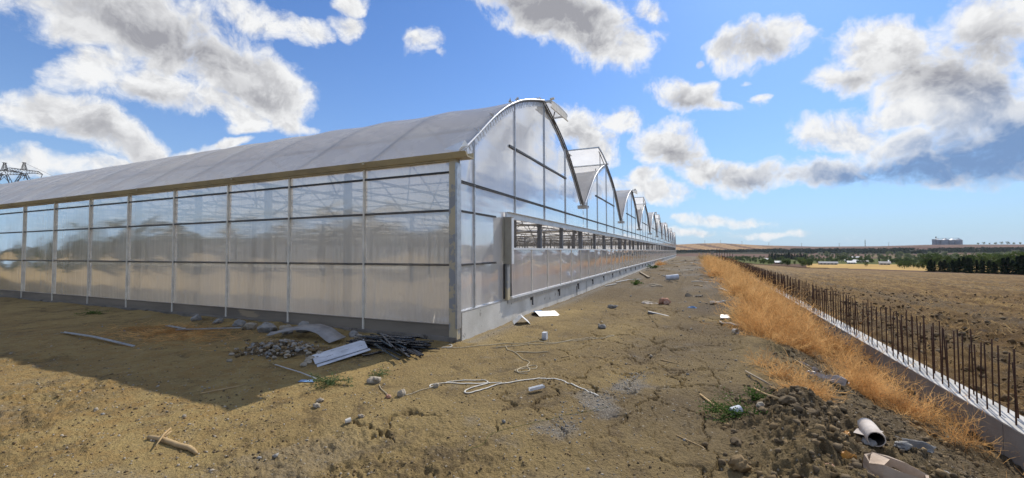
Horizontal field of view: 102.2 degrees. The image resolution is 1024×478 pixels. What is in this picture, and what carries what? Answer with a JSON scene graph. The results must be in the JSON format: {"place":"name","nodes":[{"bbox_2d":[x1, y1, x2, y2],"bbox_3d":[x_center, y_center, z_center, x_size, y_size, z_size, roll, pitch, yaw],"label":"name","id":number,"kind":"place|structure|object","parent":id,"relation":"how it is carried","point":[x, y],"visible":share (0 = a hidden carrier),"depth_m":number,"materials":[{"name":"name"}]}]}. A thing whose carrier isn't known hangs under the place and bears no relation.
{"place":"outdoors","nodes":[
{"label":"outdoors","id":0,"kind":"place"},
{"bbox_2d":[0,256,1023,477],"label":"ground","id":1,"kind":"structure","parent":0,"point":[29,329],"depth_m":4.48,"materials":[{"name":"soil"}]},
{"bbox_2d":[0,162,25,182],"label":"pylon","id":2,"kind":"object","parent":1,"relation":"on","point":[7,174],"visible":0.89,"depth_m":120.67,"materials":[{"name":"metal"}]},
{"bbox_2d":[4,162,42,181],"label":"pylon","id":3,"kind":"object","parent":1,"relation":"on","point":[22,168],"visible":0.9,"depth_m":132.64,"materials":[{"name":"metal"}]},
{"bbox_2d":[74,309,108,315],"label":"green plant","id":4,"kind":"object","parent":1,"relation":"on","point":[94,312],"visible":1,"depth_m":10.86,"materials":[{"name":"green plant"}]},
{"bbox_2d":[61,331,134,346],"bbox_3d":[-7.763,1.839,7.677,2.722,0.068,0.080,-1,-2,25],"label":"metal strip","id":5,"kind":"object","parent":1,"relation":"on","point":[114,341],"visible":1,"depth_m":7.55,"materials":[{"name":"metal"}]},
{"bbox_2d":[155,427,170,446],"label":"branch","id":6,"kind":"object","parent":1,"relation":"on","point":[163,434],"visible":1,"depth_m":3.55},
{"bbox_2d":[146,431,197,454],"bbox_3d":[-2.837,1.724,3.507,0.688,0.070,0.133,-1,-2,23],"label":"branch","id":7,"kind":"object","parent":1,"relation":"on","point":[178,445],"visible":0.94,"depth_m":3.48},
{"bbox_2d":[83,319,277,350],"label":"dry grass","id":8,"kind":"structure","parent":1,"relation":"on","point":[176,334],"depth_m":8.12,"materials":[{"name":"plant"}]},
{"bbox_2d":[190,314,201,321],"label":"rubble stone","id":9,"kind":"object","parent":1,"relation":"on","point":[198,317],"visible":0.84,"depth_m":9.64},
{"bbox_2d":[175,327,240,329],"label":"metal strip","id":10,"kind":"object","parent":1,"relation":"on","point":[210,328],"visible":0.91,"depth_m":8.38,"materials":[{"name":"metal"}]},
{"bbox_2d":[213,318,223,323],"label":"rubble stone","id":11,"kind":"object","parent":1,"relation":"on","point":[217,321],"visible":0.89,"depth_m":9.26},
{"bbox_2d":[200,383,247,393],"bbox_3d":[-3.377,1.764,4.862,0.044,0.022,0.469,-2,-2,44],"label":"branch","id":12,"kind":"object","parent":1,"relation":"on","point":[221,389],"visible":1,"depth_m":4.83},
{"bbox_2d":[232,319,246,326],"bbox_3d":[-5.895,1.838,8.938,0.286,0.216,0.202,0,-2,-21],"label":"rubble stone","id":13,"kind":"object","parent":1,"relation":"on","point":[239,323],"visible":0.81,"depth_m":8.88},
{"bbox_2d":[241,322,257,329],"bbox_3d":[-5.503,1.853,8.650,0.266,0.210,0.279,0,-2,-8],"label":"rubble stone","id":14,"kind":"object","parent":1,"relation":"on","point":[250,326],"visible":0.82,"depth_m":8.59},
{"bbox_2d":[257,323,276,332],"bbox_3d":[-4.964,1.833,8.366,0.364,0.228,0.327,-2,-2,37],"label":"rubble stone","id":15,"kind":"object","parent":1,"relation":"on","point":[266,328],"visible":0.83,"depth_m":8.28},
{"bbox_2d":[214,339,337,363],"bbox_3d":[-3.779,1.746,6.676,2.540,0.211,1.398,-1,-2,11],"label":"rubble heap","id":16,"kind":"object","parent":1,"relation":"on","point":[275,345],"visible":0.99,"depth_m":6.55,"materials":[{"name":"stone"}]},
{"bbox_2d":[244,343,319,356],"bbox_3d":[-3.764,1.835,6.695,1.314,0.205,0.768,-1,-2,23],"label":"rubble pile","id":17,"kind":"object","parent":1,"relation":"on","point":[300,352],"visible":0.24,"depth_m":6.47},
{"bbox_2d":[279,324,291,329],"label":"rubble stone","id":18,"kind":"object","parent":1,"relation":"on","point":[284,326],"visible":0.45,"depth_m":8.29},
{"bbox_2d":[274,364,316,378],"bbox_3d":[-2.901,1.750,5.486,1.074,0.033,0.046,-1,-2,35],"label":"plastic strip","id":19,"kind":"object","parent":1,"relation":"on","point":[295,370],"visible":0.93,"depth_m":5.44,"materials":[{"name":"plastic"}]},
{"bbox_2d":[296,321,308,332],"bbox_3d":[-4.144,1.765,8.197,0.271,0.270,0.267,1,-2,-29],"label":"rubble stone","id":20,"kind":"object","parent":1,"relation":"on","point":[303,323],"visible":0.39,"depth_m":8.14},
{"bbox_2d":[267,324,345,342],"bbox_3d":[-3.759,1.713,7.637,1.640,0.208,0.532,-1,-2,23],"label":"grey sheet","id":21,"kind":"object","parent":1,"relation":"on","point":[328,334],"visible":1,"depth_m":7.59,"materials":[{"name":"metal"}]},
{"bbox_2d":[306,371,355,388],"bbox_3d":[-2.235,1.707,5.053,0.483,0.146,0.624,1,-2,-42],"label":"green plant","id":22,"kind":"object","parent":1,"relation":"on","point":[329,381],"visible":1,"depth_m":5.01,"materials":[{"name":"green plant"}]},
{"bbox_2d":[0,97,675,342],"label":"greenhouse","id":23,"kind":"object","parent":1,"relation":"on","point":[455,226],"visible":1,"depth_m":10.07,"materials":[{"name":"glass"}]},
{"bbox_2d":[312,339,370,366],"bbox_3d":[-2.613,1.745,6.387,0.598,0.108,1.172,-1,-2,35],"label":"white sheet","id":24,"kind":"object","parent":1,"relation":"on","point":[342,351],"visible":1,"depth_m":6.35,"materials":[{"name":"metal"}]},
{"bbox_2d":[349,330,358,336],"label":"rubble stone","id":25,"kind":"object","parent":1,"relation":"on","point":[352,333],"visible":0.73,"depth_m":7.73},
{"bbox_2d":[366,376,380,383],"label":"stone","id":26,"kind":"object","parent":1,"relation":"on","point":[373,379],"visible":0.95,"depth_m":5.07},
{"bbox_2d":[362,350,384,356],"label":"black strip","id":27,"kind":"object","parent":1,"relation":"on","point":[372,353],"visible":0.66,"depth_m":6.40,"materials":[{"name":"plastic"}]},
{"bbox_2d":[374,343,399,359],"bbox_3d":[-1.935,1.730,6.355,0.035,0.018,1.030,24,-14,-35],"label":"black strip","id":28,"kind":"object","parent":27,"relation":"on","point":[389,353],"visible":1,"depth_m":6.30,"materials":[{"name":"plastic"}]},
{"bbox_2d":[368,366,391,377],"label":"green plant","id":29,"kind":"object","parent":1,"relation":"on","point":[381,373],"visible":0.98,"depth_m":5.43,"materials":[{"name":"green plant"}]},
{"bbox_2d":[397,389,405,396],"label":"stone","id":30,"kind":"object","parent":1,"relation":"on","point":[401,393],"visible":0.97,"depth_m":4.63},
{"bbox_2d":[0,323,807,477],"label":"dirt crumbs","id":31,"kind":"object","parent":1,"relation":"on","point":[214,451],"visible":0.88,"depth_m":3.94,"materials":[{"name":"soil"}]},
{"bbox_2d":[407,346,423,355],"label":"black strip","id":32,"kind":"object","parent":1,"relation":"on","point":[416,351],"visible":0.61,"depth_m":6.54,"materials":[{"name":"plastic"}]},
{"bbox_2d":[5,268,839,477],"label":"pebbles","id":33,"kind":"object","parent":1,"relation":"on","point":[276,454],"visible":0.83,"depth_m":5.22,"materials":[{"name":"stone"}]},
{"bbox_2d":[11,306,900,477],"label":"straw chaff","id":34,"kind":"object","parent":1,"relation":"on","point":[494,397],"visible":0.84,"depth_m":4.18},
{"bbox_2d":[429,379,501,386],"bbox_3d":[-0.569,1.759,5.061,0.873,0.032,0.222,0,-2,-10],"label":"tangled tape","id":35,"kind":"object","parent":1,"relation":"on","point":[466,383],"visible":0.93,"depth_m":5.04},
{"bbox_2d":[505,345,536,373],"bbox_3d":[0.137,1.794,6.248,0.350,0.054,1.699,0,-2,-5],"label":"rope tangle","id":36,"kind":"object","parent":1,"relation":"on","point":[524,366],"visible":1,"depth_m":5.66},
{"bbox_2d":[513,314,528,323],"bbox_3d":[0.208,1.799,9.274,0.366,0.161,0.340,0,1,-6],"label":"folded sheet","id":37,"kind":"object","parent":1,"relation":"on","point":[517,318],"visible":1,"depth_m":9.25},
{"bbox_2d":[464,378,598,395],"bbox_3d":[0.222,1.753,4.936,1.536,0.027,0.604,0,-2,3],"label":"white tape","id":38,"kind":"object","parent":1,"relation":"on","point":[522,380],"visible":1,"depth_m":4.97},
{"bbox_2d":[451,335,613,347],"bbox_3d":[0.452,1.829,7.287,3.190,0.058,0.246,0,-2,-17],"label":"twine","id":39,"kind":"object","parent":1,"relation":"on","point":[536,341],"visible":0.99,"depth_m":7.26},
{"bbox_2d":[529,384,544,390],"bbox_3d":[0.282,1.702,4.726,0.187,0.050,0.040,0,-2,-22],"label":"metal offcut","id":40,"kind":"object","parent":1,"relation":"on","point":[537,387],"visible":1,"depth_m":4.72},
{"bbox_2d":[467,406,609,450],"bbox_3d":[0.290,1.729,3.899,1.750,0.036,0.162,1,-2,-36],"label":"green thread","id":41,"kind":"object","parent":1,"relation":"on","point":[532,422],"visible":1,"depth_m":3.84,"materials":[{"name":"fabric"}]},
{"bbox_2d":[531,311,558,315],"bbox_3d":[0.837,1.868,10.433,0.620,0.093,0.405,4,-4,-31],"label":"folded sheet","id":42,"kind":"object","parent":1,"relation":"on","point":[547,313],"visible":1,"depth_m":10.34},
{"bbox_2d":[542,332,547,339],"bbox_3d":[0.596,1.769,7.548,0.080,0.130,0.120,-1,-2,23],"label":"plastic block","id":43,"kind":"object","parent":1,"relation":"on","point":[544,335],"depth_m":7.50,"materials":[{"name":"white plastic"}]},
{"bbox_2d":[525,368,652,442],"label":"grey gravel","id":44,"kind":"structure","parent":1,"relation":"on","point":[594,406],"depth_m":4.37,"materials":[{"name":"gravel"}]},
{"bbox_2d":[629,278,641,284],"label":"green plant","id":45,"kind":"object","parent":1,"relation":"on","point":[635,282],"visible":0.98,"depth_m":19.54,"materials":[{"name":"green plant"}]},
{"bbox_2d":[659,298,670,304],"bbox_3d":[4.636,1.907,12.531,0.306,0.255,0.282,0,-2,-8],"label":"rubble block","id":46,"kind":"object","parent":1,"relation":"on","point":[666,301],"depth_m":12.45,"materials":[{"name":"brick"}]},
{"bbox_2d":[665,274,678,279],"bbox_3d":[8.643,2.069,22.307,0.650,0.312,0.320,-4,-2,4],"label":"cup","id":47,"kind":"object","parent":1,"relation":"on","point":[672,277],"visible":1,"depth_m":22.20,"materials":[{"name":"white plastic"}]},
{"bbox_2d":[676,435,703,448],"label":"branch","id":48,"kind":"object","parent":1,"relation":"on","point":[690,441],"visible":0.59,"depth_m":3.42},
{"bbox_2d":[699,393,728,417],"bbox_3d":[2.111,1.710,4.240,0.095,0.056,0.714,0,-2,3],"label":"branch","id":49,"kind":"object","parent":1,"relation":"on","point":[702,396],"visible":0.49,"depth_m":4.44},
{"bbox_2d":[695,386,767,422],"bbox_3d":[2.229,1.613,3.990,0.842,0.182,0.766,-1,-2,23],"label":"green plant","id":50,"kind":"object","parent":1,"relation":"on","point":[722,407],"visible":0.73,"depth_m":3.99,"materials":[{"name":"green plant"}]},
{"bbox_2d":[728,405,742,414],"bbox_3d":[2.164,1.663,4.002,0.100,0.088,0.090,-4,-1,-13],"label":"cup","id":51,"kind":"object","parent":1,"relation":"on","point":[739,407],"visible":0.62,"depth_m":3.98,"materials":[{"name":"white plastic"}]},
{"bbox_2d":[730,437,741,445],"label":"earth clod","id":52,"kind":"object","parent":1,"relation":"on","point":[736,441],"visible":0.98,"depth_m":3.29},
{"bbox_2d":[728,454,751,472],"bbox_3d":[1.615,1.595,2.931,0.144,0.115,0.145,-1,-2,21],"label":"earth clod","id":53,"kind":"object","parent":1,"relation":"on","point":[739,463],"visible":0.99,"depth_m":2.90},
{"bbox_2d":[743,383,771,400],"bbox_3d":[2.538,1.551,4.175,0.350,0.163,0.411,-1,-2,23],"label":"green plant","id":54,"kind":"object","parent":1,"relation":"on","point":[757,396],"visible":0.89,"depth_m":4.22,"materials":[{"name":"green plant"}]},
{"bbox_2d":[745,370,772,385],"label":"branch","id":55,"kind":"object","parent":1,"relation":"on","point":[755,376],"visible":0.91,"depth_m":4.87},
{"bbox_2d":[758,406,767,414],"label":"earth clod","id":56,"kind":"object","parent":1,"relation":"on","point":[764,409],"visible":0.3,"depth_m":3.81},
{"bbox_2d":[753,388,778,399],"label":"branch","id":57,"kind":"object","parent":1,"relation":"on","point":[772,396],"visible":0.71,"depth_m":4.08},
{"bbox_2d":[778,395,796,405],"bbox_3d":[2.476,1.457,3.714,0.146,0.126,0.158,0,-2,5],"label":"earth clod","id":58,"kind":"object","parent":1,"relation":"on","point":[786,400],"visible":0.72,"depth_m":3.67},
{"bbox_2d":[741,346,834,384],"bbox_3d":[3.326,1.588,5.234,0.967,0.498,1.280,0,-2,-13],"label":"dry weed","id":59,"kind":"object","parent":1,"relation":"on","point":[765,363],"visible":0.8,"depth_m":5.16,"materials":[{"name":"plant"}]},
{"bbox_2d":[805,407,818,417],"bbox_3d":[2.588,1.504,3.578,0.107,0.069,0.109,-1,-2,29],"label":"earth clod","id":60,"kind":"object","parent":1,"relation":"on","point":[814,412],"visible":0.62,"depth_m":3.54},
{"bbox_2d":[770,359,855,403],"bbox_3d":[3.054,1.514,4.264,0.797,0.645,0.903,-1,-2,23],"label":"dry weed","id":61,"kind":"object","parent":1,"relation":"on","point":[822,392],"visible":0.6,"depth_m":4.18,"materials":[{"name":"plant"}]},
{"bbox_2d":[806,370,849,385],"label":"plastic litter","id":62,"kind":"object","parent":1,"relation":"on","point":[842,381],"visible":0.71,"depth_m":5.44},
{"bbox_2d":[688,341,989,477],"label":"soil clods","id":63,"kind":"object","parent":1,"relation":"on","point":[855,463],"visible":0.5,"depth_m":3.48,"materials":[{"name":"soil"}]},
{"bbox_2d":[854,418,885,446],"bbox_3d":[2.810,1.497,3.232,0.224,0.120,0.276,-1,4,25],"label":"card tube","id":64,"kind":"object","parent":63,"relation":"on","point":[868,428],"visible":0.98,"depth_m":3.19,"materials":[{"name":"cardboard"}]},
{"bbox_2d":[840,450,856,458],"bbox_3d":[2.369,1.519,2.923,0.106,0.052,0.062,0,-2,1],"label":"orange wrapper","id":65,"kind":"object","parent":1,"relation":"on","point":[846,454],"visible":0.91,"depth_m":2.91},
{"bbox_2d":[693,254,1023,477],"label":"dry weeds","id":66,"kind":"object","parent":1,"relation":"on","point":[776,312],"visible":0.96,"depth_m":7.47,"materials":[{"name":"plant"}]},
{"bbox_2d":[861,437,876,446],"bbox_3d":[2.726,1.554,3.156,0.092,0.054,0.100,0,-2,-10],"label":"stone","id":67,"kind":"object","parent":1,"relation":"on","point":[872,443],"visible":0.98,"depth_m":3.14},
{"bbox_2d":[863,452,928,477],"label":"paper sack","id":68,"kind":"object","parent":1,"relation":"on","point":[879,465],"visible":0.89,"depth_m":2.79,"materials":[{"name":"paper"}]},
{"bbox_2d":[894,441,912,450],"bbox_3d":[3.092,1.622,3.263,0.197,0.066,0.088,1,-2,-27],"label":"concrete lump","id":69,"kind":"object","parent":1,"relation":"on","point":[904,445],"visible":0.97,"depth_m":3.23,"materials":[{"name":"concrete"}]},
{"bbox_2d":[894,435,935,452],"bbox_3d":[3.308,1.728,3.577,0.517,0.066,0.158,-2,-2,43],"label":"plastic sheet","id":70,"kind":"object","parent":1,"relation":"on","point":[921,444],"visible":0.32,"depth_m":3.45,"materials":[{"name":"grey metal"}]},
{"bbox_2d":[0,0,1023,246],"label":"sky","id":71,"kind":"structure","parent":0,"point":[813,123],"materials":[{"name":"blue"}]},
{"bbox_2d":[676,243,1023,274],"bbox_3d":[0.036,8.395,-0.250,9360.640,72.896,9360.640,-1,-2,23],"label":"hills","id":72,"kind":"structure","parent":0,"point":[874,265],"depth_m":793.63,"materials":[{"name":"soil"}]},
{"bbox_2d":[817,261,837,264],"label":"shed","id":73,"kind":"structure","parent":72,"relation":"on","point":[827,263],"depth_m":203.18,"materials":[{"name":"paint"}]},
{"bbox_2d":[676,246,1023,253],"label":"wood","id":74,"kind":"object","parent":72,"relation":"on","point":[895,250],"visible":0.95,"depth_m":791.78,"materials":[{"name":"green plant"}]},
{"bbox_2d":[878,261,890,264],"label":"house","id":75,"kind":"structure","parent":72,"relation":"on","point":[884,262],"depth_m":201.97,"materials":[{"name":"paint"}]},
{"bbox_2d":[900,261,909,268],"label":"round tree","id":76,"kind":"object","parent":72,"relation":"on","point":[903,264],"visible":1,"depth_m":128.79,"materials":[{"name":"green plant"}]},
{"bbox_2d":[924,261,932,271],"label":"conifer tree","id":77,"kind":"object","parent":72,"relation":"on","point":[928,268],"visible":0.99,"depth_m":99.88,"materials":[{"name":"green plant"}]},
{"bbox_2d":[925,259,935,271],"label":"conifer tree","id":78,"kind":"object","parent":72,"relation":"on","point":[931,264],"visible":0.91,"depth_m":100.44,"materials":[{"name":"green plant"}]},
{"bbox_2d":[920,253,941,267],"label":"round tree","id":79,"kind":"object","parent":72,"relation":"on","point":[928,256],"visible":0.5,"depth_m":108.03,"materials":[{"name":"green plant"}]},
{"bbox_2d":[935,260,942,271],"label":"conifer tree","id":80,"kind":"object","parent":72,"relation":"on","point":[939,266],"visible":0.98,"depth_m":98.59,"materials":[{"name":"green plant"}]},
{"bbox_2d":[932,255,951,267],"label":"round tree","id":81,"kind":"object","parent":72,"relation":"on","point":[947,257],"visible":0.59,"depth_m":102.92,"materials":[{"name":"green plant"}]},
{"bbox_2d":[938,260,948,271],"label":"conifer tree","id":82,"kind":"object","parent":72,"relation":"on","point":[944,264],"visible":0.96,"depth_m":97.91,"materials":[{"name":"green plant"}]},
{"bbox_2d":[932,237,962,244],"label":"silo complex","id":83,"kind":"structure","parent":72,"relation":"on","point":[944,241],"depth_m":1194.78,"materials":[{"name":"metal"}]},
{"bbox_2d":[948,260,959,272],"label":"conifer tree","id":84,"kind":"object","parent":72,"relation":"on","point":[953,265],"visible":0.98,"depth_m":95.08,"materials":[{"name":"green plant"}]},
{"bbox_2d":[955,258,962,271],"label":"conifer tree","id":85,"kind":"object","parent":72,"relation":"on","point":[959,265],"visible":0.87,"depth_m":95.77,"materials":[{"name":"green plant"}]},
{"bbox_2d":[961,257,966,271],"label":"conifer tree","id":86,"kind":"object","parent":72,"relation":"on","point":[963,262],"visible":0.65,"depth_m":94.95,"materials":[{"name":"green plant"}]},
{"bbox_2d":[956,253,976,265],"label":"round tree","id":87,"kind":"object","parent":72,"relation":"on","point":[966,256],"visible":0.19,"depth_m":101.46,"materials":[{"name":"green plant"}]},
{"bbox_2d":[962,257,975,272],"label":"conifer tree","id":88,"kind":"object","parent":72,"relation":"on","point":[969,268],"visible":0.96,"depth_m":91.42,"materials":[{"name":"green plant"}]},
{"bbox_2d":[974,259,980,272],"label":"conifer tree","id":89,"kind":"object","parent":72,"relation":"on","point":[977,266],"visible":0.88,"depth_m":92.63,"materials":[{"name":"green plant"}]},
{"bbox_2d":[978,261,990,273],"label":"conifer tree","id":90,"kind":"object","parent":72,"relation":"on","point":[983,267],"visible":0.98,"depth_m":89.14,"materials":[{"name":"green plant"}]},
{"bbox_2d":[976,252,1000,269],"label":"round tree","id":91,"kind":"object","parent":72,"relation":"on","point":[994,258],"visible":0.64,"depth_m":96.09,"materials":[{"name":"green plant"}]},
{"bbox_2d":[986,260,993,272],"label":"conifer tree","id":92,"kind":"object","parent":72,"relation":"on","point":[989,263],"visible":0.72,"depth_m":90.53,"materials":[{"name":"green plant"}]},
{"bbox_2d":[989,262,998,273],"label":"conifer tree","id":93,"kind":"object","parent":72,"relation":"on","point":[994,265],"visible":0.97,"depth_m":88.02,"materials":[{"name":"green plant"}]},
{"bbox_2d":[996,254,1009,266],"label":"round tree","id":94,"kind":"object","parent":72,"relation":"on","point":[999,258],"visible":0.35,"depth_m":94.20,"materials":[{"name":"green plant"}]},
{"bbox_2d":[997,258,1011,273],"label":"conifer tree","id":95,"kind":"object","parent":72,"relation":"on","point":[1003,269],"visible":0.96,"depth_m":85.93,"materials":[{"name":"green plant"}]},
{"bbox_2d":[1002,257,1013,273],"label":"conifer tree","id":96,"kind":"object","parent":72,"relation":"on","point":[1008,262],"visible":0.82,"depth_m":86.03,"materials":[{"name":"green plant"}]},
{"bbox_2d":[1001,251,1023,259],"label":"round tree","id":97,"kind":"object","parent":72,"relation":"on","point":[1012,254],"visible":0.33,"depth_m":92.68,"materials":[{"name":"green plant"}]},
{"bbox_2d":[1010,256,1019,273],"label":"conifer tree","id":98,"kind":"object","parent":72,"relation":"on","point":[1015,264],"visible":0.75,"depth_m":85.00,"materials":[{"name":"green plant"}]},
{"bbox_2d":[1013,255,1023,274],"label":"conifer tree","id":99,"kind":"object","parent":72,"relation":"on","point":[1021,258],"visible":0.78,"depth_m":84.16,"materials":[{"name":"green plant"}]},
{"bbox_2d":[1017,259,1023,274],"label":"conifer tree","id":100,"kind":"object","parent":72,"relation":"on","point":[1022,271],"visible":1,"depth_m":82.69,"materials":[{"name":"green plant"}]},
{"bbox_2d":[741,264,1023,415],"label":"ploughed field","id":101,"kind":"structure","parent":0,"point":[918,288],"depth_m":21.01,"materials":[{"name":"soil"}]},
{"bbox_2d":[721,255,1023,470],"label":"footing wall","id":102,"kind":"structure","parent":101,"relation":"on","point":[999,420],"depth_m":6.14,"materials":[{"name":"concrete"}]},
{"bbox_2d":[766,277,1023,409],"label":"field stubble","id":103,"kind":"object","parent":101,"relation":"on","point":[934,312],"visible":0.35,"depth_m":19.77,"materials":[{"name":"plant"}]},
{"bbox_2d":[794,286,1023,416],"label":"field clods","id":104,"kind":"object","parent":101,"relation":"on","point":[1003,397],"visible":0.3,"depth_m":13.44,"materials":[{"name":"soil"}]},
{"label":"black strip","id":105,"kind":"object","parent":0,"visible":0},
{"label":"black strip","id":106,"kind":"object","parent":105,"relation":"on","visible":0},
{"bbox_2d":[379,345,402,355],"bbox_3d":[-2.019,1.771,6.669,0.034,0.019,1.244,26,-17,-32],"label":"black strip","id":107,"kind":"object","parent":106,"relation":"on","point":[391,350],"visible":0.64,"depth_m":6.45,"materials":[{"name":"plastic"}]},
{"bbox_2d":[380,333,394,348],"bbox_3d":[-2.074,1.681,6.846,0.035,0.018,0.884,-4,6,-30],"label":"black strip","id":108,"kind":"object","parent":107,"relation":"on","point":[385,338],"visible":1,"depth_m":6.82,"materials":[{"name":"plastic"}]},
{"label":"black strip","id":109,"kind":"object","parent":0,"visible":0},
{"bbox_2d":[403,347,420,356],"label":"black strip","id":110,"kind":"object","parent":109,"relation":"on","point":[415,353],"visible":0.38,"depth_m":6.37,"materials":[{"name":"plastic"}]},
{"label":"black strip","id":111,"kind":"object","parent":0,"visible":0},
{"bbox_2d":[350,339,409,343],"bbox_3d":[-2.216,1.714,6.887,1.125,0.017,0.034,-1,10,16],"label":"black strip","id":112,"kind":"object","parent":111,"relation":"on","point":[380,341],"visible":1,"depth_m":6.88,"materials":[{"name":"plastic"}]},
{"label":"black strip","id":113,"kind":"object","parent":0,"visible":0},
{"bbox_2d":[391,343,410,357],"bbox_3d":[-1.821,1.741,6.590,0.036,0.018,1.269,4,-3,-30],"label":"black strip","id":114,"kind":"object","parent":113,"relation":"on","point":[403,352],"visible":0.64,"depth_m":6.35,"materials":[{"name":"plastic"}]},
{"label":"black strip","id":115,"kind":"object","parent":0,"visible":0},
{"bbox_2d":[365,335,423,343],"bbox_3d":[-1.998,1.693,6.960,1.228,0.017,0.034,0,22,24],"label":"black strip","id":116,"kind":"object","parent":115,"relation":"on","point":[410,341],"visible":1,"depth_m":6.89,"materials":[{"name":"plastic"}]},
{"label":"black strip","id":117,"kind":"object","parent":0,"visible":0},
{"bbox_2d":[373,335,412,338],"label":"black strip","id":118,"kind":"object","parent":117,"relation":"on","point":[395,337],"visible":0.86,"depth_m":7.04,"materials":[{"name":"plastic"}]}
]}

